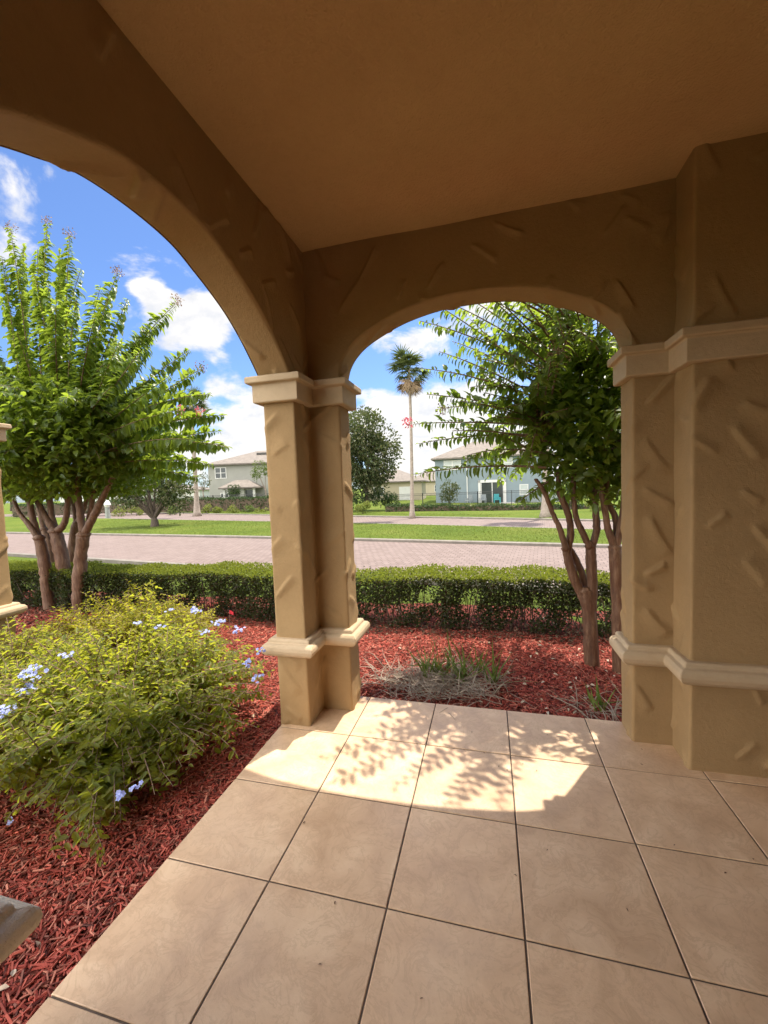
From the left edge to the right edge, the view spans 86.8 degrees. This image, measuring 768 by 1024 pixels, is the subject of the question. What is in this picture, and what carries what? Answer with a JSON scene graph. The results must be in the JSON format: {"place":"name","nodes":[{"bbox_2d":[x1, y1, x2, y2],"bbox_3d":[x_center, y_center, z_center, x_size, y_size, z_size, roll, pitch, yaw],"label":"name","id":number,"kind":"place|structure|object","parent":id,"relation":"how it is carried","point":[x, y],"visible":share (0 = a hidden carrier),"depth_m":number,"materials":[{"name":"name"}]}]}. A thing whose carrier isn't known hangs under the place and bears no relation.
{"place":"outdoors","nodes":[
{"label":"outdoors","id":0,"kind":"place"},
{"bbox_2d":[128,506,143,515],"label":"border shrub","id":1,"kind":"object","parent":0,"point":[139,511],"visible":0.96,"depth_m":42.00,"materials":[{"name":"green plant"}]},
{"bbox_2d":[0,147,611,502],"label":"sky","id":2,"kind":"structure","parent":0,"point":[107,233],"materials":[{"name":"blue"}]},
{"bbox_2d":[6,534,609,584],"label":"road","id":3,"kind":"structure","parent":0,"point":[367,554],"depth_m":12.94,"materials":[{"name":"pink brick"}]},
{"bbox_2d":[4,513,612,528],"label":"road","id":4,"kind":"structure","parent":0,"point":[506,522],"depth_m":23.76,"materials":[{"name":"pink brick"}]},
{"bbox_2d":[104,500,110,517],"bbox_3d":[-25.814,-0.203,37.946,0.568,1.766,0.600,-1,4,15],"label":"utility post","id":5,"kind":"object","parent":4,"relation":"on","point":[107,504],"visible":0.84,"depth_m":37.81,"materials":[{"name":"white paint"}]},
{"bbox_2d":[110,506,126,516],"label":"border shrub","id":6,"kind":"object","parent":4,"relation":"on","point":[117,512],"visible":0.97,"depth_m":41.75,"materials":[{"name":"green plant"}]},
{"bbox_2d":[3,481,620,625],"bbox_3d":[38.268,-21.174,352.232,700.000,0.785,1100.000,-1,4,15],"label":"ground","id":7,"kind":"structure","parent":0,"point":[376,509],"depth_m":27.49,"materials":[{"name":"green plant"}]},
{"bbox_2d":[60,485,209,502],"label":"house","id":8,"kind":"structure","parent":7,"relation":"on","point":[206,492],"depth_m":78.07,"materials":[{"name":"white paint"}]},
{"bbox_2d":[225,484,240,495],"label":"dark shrub","id":9,"kind":"object","parent":7,"relation":"on","point":[232,493],"visible":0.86,"depth_m":48.82,"materials":[{"name":"green plant"}]},
{"bbox_2d":[207,451,268,497],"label":"house","id":10,"kind":"structure","parent":7,"relation":"on","point":[223,474],"depth_m":51.80,"materials":[{"name":"beige paint"}]},
{"bbox_2d":[214,467,226,478],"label":"window","id":11,"kind":"structure","parent":10,"relation":"in","point":[220,472],"depth_m":51.77,"materials":[{"name":"white glass"}]},
{"bbox_2d":[245,489,252,496],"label":"window","id":12,"kind":"structure","parent":10,"relation":"in","point":[247,491],"depth_m":50.03,"materials":[{"name":"grey glass"}]},
{"bbox_2d":[250,460,267,495],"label":"young tree","id":13,"kind":"object","parent":7,"relation":"on","point":[255,474],"visible":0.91,"depth_m":43.68,"materials":[{"name":"green plant"}]},
{"bbox_2d":[7,552,609,596],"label":"kerb","id":14,"kind":"structure","parent":7,"relation":"on","point":[113,561],"depth_m":12.28,"materials":[{"name":"concrete"}]},
{"bbox_2d":[5,516,612,529],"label":"kerb","id":15,"kind":"structure","parent":7,"relation":"on","point":[374,523],"depth_m":21.31,"materials":[{"name":"concrete"}]},
{"bbox_2d":[0,590,621,1023],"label":"mulch bed","id":16,"kind":"object","parent":7,"relation":"on","point":[466,608],"visible":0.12,"depth_m":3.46,"materials":[{"name":"red wood"}]},
{"bbox_2d":[0,423,27,656],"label":"stucco column","id":17,"kind":"structure","parent":16,"relation":"on","point":[9,608],"depth_m":3.56,"materials":[{"name":"beige paint"}]},
{"bbox_2d":[0,607,116,718],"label":"plumbago shrub","id":18,"kind":"object","parent":16,"relation":"on","point":[24,643],"visible":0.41,"depth_m":3.17,"materials":[{"name":"green plant"}]},
{"bbox_2d":[0,215,231,613],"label":"crape myrtle","id":19,"kind":"object","parent":16,"relation":"on","point":[89,430],"visible":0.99,"depth_m":5.04,"materials":[{"name":"green plant"}]},
{"bbox_2d":[0,586,273,866],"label":"plumbago shrub","id":20,"kind":"object","parent":16,"relation":"on","point":[88,734],"visible":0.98,"depth_m":2.21,"materials":[{"name":"green plant"}]},
{"bbox_2d":[45,578,231,654],"bbox_3d":[-2.498,1.035,3.967,2.163,0.729,1.417,-1,4,15],"label":"golden shrub","id":21,"kind":"object","parent":16,"relation":"on","point":[116,616],"visible":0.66,"depth_m":3.93,"materials":[{"name":"yellow plant"}]},
{"bbox_2d":[8,559,611,637],"bbox_3d":[-2.137,1.016,5.375,11.958,0.669,0.913,-1,4,15],"label":"clipped hedge","id":22,"kind":"object","parent":16,"relation":"on","point":[100,574],"visible":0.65,"depth_m":4.64,"materials":[{"name":"green plant"}]},
{"bbox_2d":[0,641,619,990],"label":"fallen leaves","id":23,"kind":"object","parent":16,"relation":"on","point":[5,985],"visible":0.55,"depth_m":2.81,"materials":[{"name":"brown plant"}]},
{"bbox_2d":[21,599,611,648],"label":"leaf litter","id":24,"kind":"object","parent":16,"relation":"on","point":[426,625],"visible":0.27,"depth_m":4.33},
{"bbox_2d":[361,632,533,717],"bbox_3d":[0.331,1.142,3.081,1.559,0.354,1.072,-1,4,15],"label":"grass clump","id":25,"kind":"object","parent":16,"relation":"on","point":[436,672],"visible":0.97,"depth_m":3.10,"materials":[{"name":"green plant"}]},
{"bbox_2d":[402,302,621,673],"bbox_3d":[1.470,-0.474,3.420,2.369,3.703,1.910,-4,4,-21],"label":"crape myrtle","id":26,"kind":"object","parent":16,"relation":"on","point":[562,405],"visible":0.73,"depth_m":3.19,"materials":[{"name":"green plant"}]},
{"bbox_2d":[545,675,621,721],"bbox_3d":[1.489,1.168,2.611,0.751,0.264,0.689,-3,4,-17],"label":"grass clump","id":27,"kind":"object","parent":16,"relation":"on","point":[600,705],"visible":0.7,"depth_m":2.65,"materials":[{"name":"green plant"}]},
{"bbox_2d":[5,517,621,543],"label":"grass median","id":28,"kind":"object","parent":7,"relation":"on","point":[14,524],"depth_m":19.27,"materials":[{"name":"green plant"}]},
{"bbox_2d":[110,466,198,526],"bbox_3d":[-14.846,-1.071,25.677,5.750,4.231,4.332,-3,4,-14],"label":"median tree","id":29,"kind":"object","parent":28,"relation":"on","point":[166,494],"visible":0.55,"depth_m":25.24,"materials":[{"name":"green plant"}]},
{"bbox_2d":[18,511,609,611],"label":"grass","id":30,"kind":"structure","parent":28,"relation":"on","point":[370,526],"depth_m":18.95,"materials":[{"name":"green plant"}]},
{"bbox_2d":[6,532,621,547],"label":"kerb","id":31,"kind":"structure","parent":7,"relation":"on","point":[422,541],"depth_m":14.67,"materials":[{"name":"concrete"}]},
{"bbox_2d":[352,490,363,507],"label":"shrub","id":32,"kind":"object","parent":7,"relation":"on","point":[357,495],"visible":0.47,"depth_m":35.53,"materials":[{"name":"green plant"}]},
{"bbox_2d":[348,405,404,503],"bbox_3d":[-1.716,-4.948,36.128,6.823,8.900,6.257,-4,4,-22],"label":"magnolia tree","id":33,"kind":"object","parent":7,"relation":"on","point":[370,440],"visible":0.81,"depth_m":35.01,"materials":[{"name":"green plant"}]},
{"bbox_2d":[370,492,391,507],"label":"shrub","id":34,"kind":"object","parent":7,"relation":"on","point":[378,497],"visible":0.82,"depth_m":35.58,"materials":[{"name":"green plant"}]},
{"bbox_2d":[0,0,767,963],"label":"house porch","id":35,"kind":"object","parent":7,"relation":"on","point":[320,196],"visible":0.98,"depth_m":1.89,"materials":[{"name":"beige paint"}]},
{"bbox_2d":[161,512,611,521],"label":"kerb","id":36,"kind":"structure","parent":7,"relation":"on","point":[560,519],"depth_m":23.84,"materials":[{"name":"concrete"}]},
{"bbox_2d":[380,491,400,505],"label":"shrub","id":37,"kind":"object","parent":7,"relation":"on","point":[393,498],"visible":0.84,"depth_m":35.74,"materials":[{"name":"green plant"}]},
{"bbox_2d":[176,511,611,518],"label":"grass verge","id":38,"kind":"object","parent":7,"relation":"on","point":[534,516],"depth_m":24.39,"materials":[{"name":"green plant"}]},
{"bbox_2d":[11,495,269,516],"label":"hedge","id":39,"kind":"object","parent":38,"relation":"on","point":[239,503],"visible":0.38,"depth_m":43.15,"materials":[{"name":"green plant"}]},
{"bbox_2d":[167,505,180,514],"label":"border shrub","id":40,"kind":"object","parent":38,"relation":"on","point":[169,512],"visible":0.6,"depth_m":40.99,"materials":[{"name":"green plant"}]},
{"bbox_2d":[180,386,210,516],"bbox_3d":[-17.019,-5.429,36.599,3.440,11.701,3.378,-1,4,15],"label":"palm tree","id":41,"kind":"object","parent":38,"relation":"on","point":[196,509],"visible":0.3,"depth_m":36.48,"materials":[{"name":"green plant"}]},
{"bbox_2d":[198,472,211,496],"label":"young tree","id":42,"kind":"object","parent":38,"relation":"on","point":[202,487],"visible":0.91,"depth_m":43.89,"materials":[{"name":"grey plant"}]},
{"bbox_2d":[201,503,210,512],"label":"border shrub","id":43,"kind":"object","parent":38,"relation":"on","point":[206,509],"visible":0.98,"depth_m":40.02,"materials":[{"name":"green plant"}]},
{"bbox_2d":[159,493,268,498],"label":"metal fence","id":44,"kind":"object","parent":38,"relation":"on","point":[254,495],"visible":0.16,"depth_m":47.21,"materials":[{"name":"black metal"}]},
{"bbox_2d":[212,506,222,512],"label":"border shrub","id":45,"kind":"object","parent":38,"relation":"on","point":[218,509],"visible":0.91,"depth_m":39.77,"materials":[{"name":"green plant"}]},
{"bbox_2d":[227,504,238,512],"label":"border shrub","id":46,"kind":"object","parent":38,"relation":"on","point":[233,508],"visible":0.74,"depth_m":38.76,"materials":[{"name":"green plant"}]},
{"bbox_2d":[242,504,254,511],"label":"border shrub","id":47,"kind":"object","parent":38,"relation":"on","point":[248,509],"visible":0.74,"depth_m":38.88,"materials":[{"name":"green plant"}]},
{"bbox_2d":[254,507,269,512],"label":"border shrub","id":48,"kind":"object","parent":38,"relation":"on","point":[259,510],"visible":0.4,"depth_m":37.97,"materials":[{"name":"green plant"}]},
{"bbox_2d":[354,501,370,513],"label":"lime shrub","id":49,"kind":"object","parent":38,"relation":"on","point":[366,506],"visible":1,"depth_m":29.82,"materials":[{"name":"green plant"}]},
{"bbox_2d":[385,344,433,518],"bbox_3d":[1.567,-4.818,24.840,3.105,10.517,2.890,-1,4,15],"label":"palm tree","id":50,"kind":"object","parent":38,"relation":"on","point":[409,387],"visible":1,"depth_m":24.66,"materials":[{"name":"green plant"}]},
{"bbox_2d":[369,470,428,499],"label":"house","id":51,"kind":"structure","parent":7,"relation":"on","point":[399,483],"depth_m":61.09,"materials":[{"name":"beige paint"}]},
{"bbox_2d":[399,486,409,499],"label":"door","id":52,"kind":"structure","parent":51,"relation":"in","point":[402,490],"depth_m":60.95,"materials":[{"name":"white paint"}]},
{"bbox_2d":[50,699,767,1023],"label":"floor slab","id":53,"kind":"structure","parent":7,"relation":"on","point":[362,1010],"depth_m":1.44,"materials":[{"name":"brown concrete"}]},
{"bbox_2d":[26,696,767,1023],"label":"porch floor","id":54,"kind":"structure","parent":53,"relation":"on","point":[159,950],"depth_m":1.47,"materials":[{"name":"tile"}]},
{"bbox_2d":[303,731,753,998],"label":"floor litter","id":55,"kind":"object","parent":54,"relation":"on","point":[514,874],"visible":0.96,"depth_m":1.49,"materials":[{"name":"brown plant"}]},
{"bbox_2d":[417,470,435,495],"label":"house","id":56,"kind":"structure","parent":7,"relation":"on","point":[431,487],"depth_m":83.18,"materials":[{"name":"beige paint"}]},
{"bbox_2d":[439,479,459,503],"bbox_3d":[6.409,-1.886,39.868,2.268,2.847,2.153,-1,4,15],"label":"round shrub","id":57,"kind":"object","parent":7,"relation":"on","point":[451,493],"visible":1,"depth_m":39.58,"materials":[{"name":"green plant"}]},
{"bbox_2d":[395,490,541,504],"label":"metal fence","id":58,"kind":"object","parent":7,"relation":"on","point":[479,493],"visible":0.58,"depth_m":42.96,"materials":[{"name":"black metal"}]},
{"bbox_2d":[431,441,553,502],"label":"house","id":59,"kind":"structure","parent":7,"relation":"on","point":[470,485],"depth_m":48.75,"materials":[{"name":"paint"}]},
{"bbox_2d":[444,460,460,469],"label":"window","id":60,"kind":"structure","parent":59,"relation":"in","point":[452,463],"depth_m":49.19,"materials":[{"name":"white paint"}]},
{"bbox_2d":[480,482,503,502],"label":"sliding door","id":61,"kind":"structure","parent":59,"relation":"in","point":[492,486],"depth_m":48.32,"materials":[{"name":"white glass"}]},
{"bbox_2d":[497,457,512,467],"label":"window","id":62,"kind":"structure","parent":59,"relation":"in","point":[509,461],"depth_m":47.68,"materials":[{"name":"white paint"}]},
{"bbox_2d":[519,484,527,494],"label":"window","id":63,"kind":"structure","parent":59,"relation":"in","point":[524,487],"depth_m":47.49,"materials":[{"name":"white paint"}]},
{"bbox_2d":[384,502,616,511],"bbox_3d":[9.825,-0.143,31.907,19.908,1.649,1.939,-1,4,13],"label":"hedge","id":64,"kind":"object","parent":7,"relation":"on","point":[404,507],"visible":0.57,"depth_m":32.37,"materials":[{"name":"green plant"}]},
{"bbox_2d":[523,319,557,517],"bbox_3d":[8.541,-4.933,21.389,3.070,10.650,3.008,0,4,36],"label":"palm tree","id":65,"kind":"object","parent":7,"relation":"on","point":[544,512],"visible":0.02,"depth_m":21.46,"materials":[{"name":"green plant"}]},
{"bbox_2d":[530,487,558,501],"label":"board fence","id":66,"kind":"object","parent":7,"relation":"on","point":[535,499],"visible":0.12,"depth_m":45.74,"materials":[{"name":"grey wood"}]},
{"bbox_2d":[552,482,579,509],"bbox_3d":[13.680,-1.345,29.954,2.598,2.805,2.141,-1,4,15],"label":"dark shrub","id":67,"kind":"object","parent":7,"relation":"on","point":[568,494],"visible":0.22,"depth_m":30.02,"materials":[{"name":"green plant"}]},
{"bbox_2d":[585,501,600,511],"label":"lime shrub","id":68,"kind":"object","parent":7,"relation":"on","point":[590,506],"visible":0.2,"depth_m":25.91,"materials":[{"name":"green plant"}]},
{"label":"patio slab","id":69,"kind":"structure","parent":7,"relation":"on","visible":0},
{"bbox_2d":[465,495,472,502],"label":"patio chair","id":70,"kind":"object","parent":69,"relation":"on","point":[471,498],"visible":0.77,"depth_m":47.74,"materials":[{"name":"white plastic"}]},
{"bbox_2d":[479,494,486,502],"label":"patio chair","id":71,"kind":"object","parent":69,"relation":"on","point":[483,496],"visible":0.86,"depth_m":47.72,"materials":[{"name":"white plastic"}]},
{"bbox_2d":[493,494,500,502],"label":"patio chair","id":72,"kind":"object","parent":69,"relation":"on","point":[496,497],"visible":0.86,"depth_m":47.50,"materials":[{"name":"teal plastic"}]}
]}

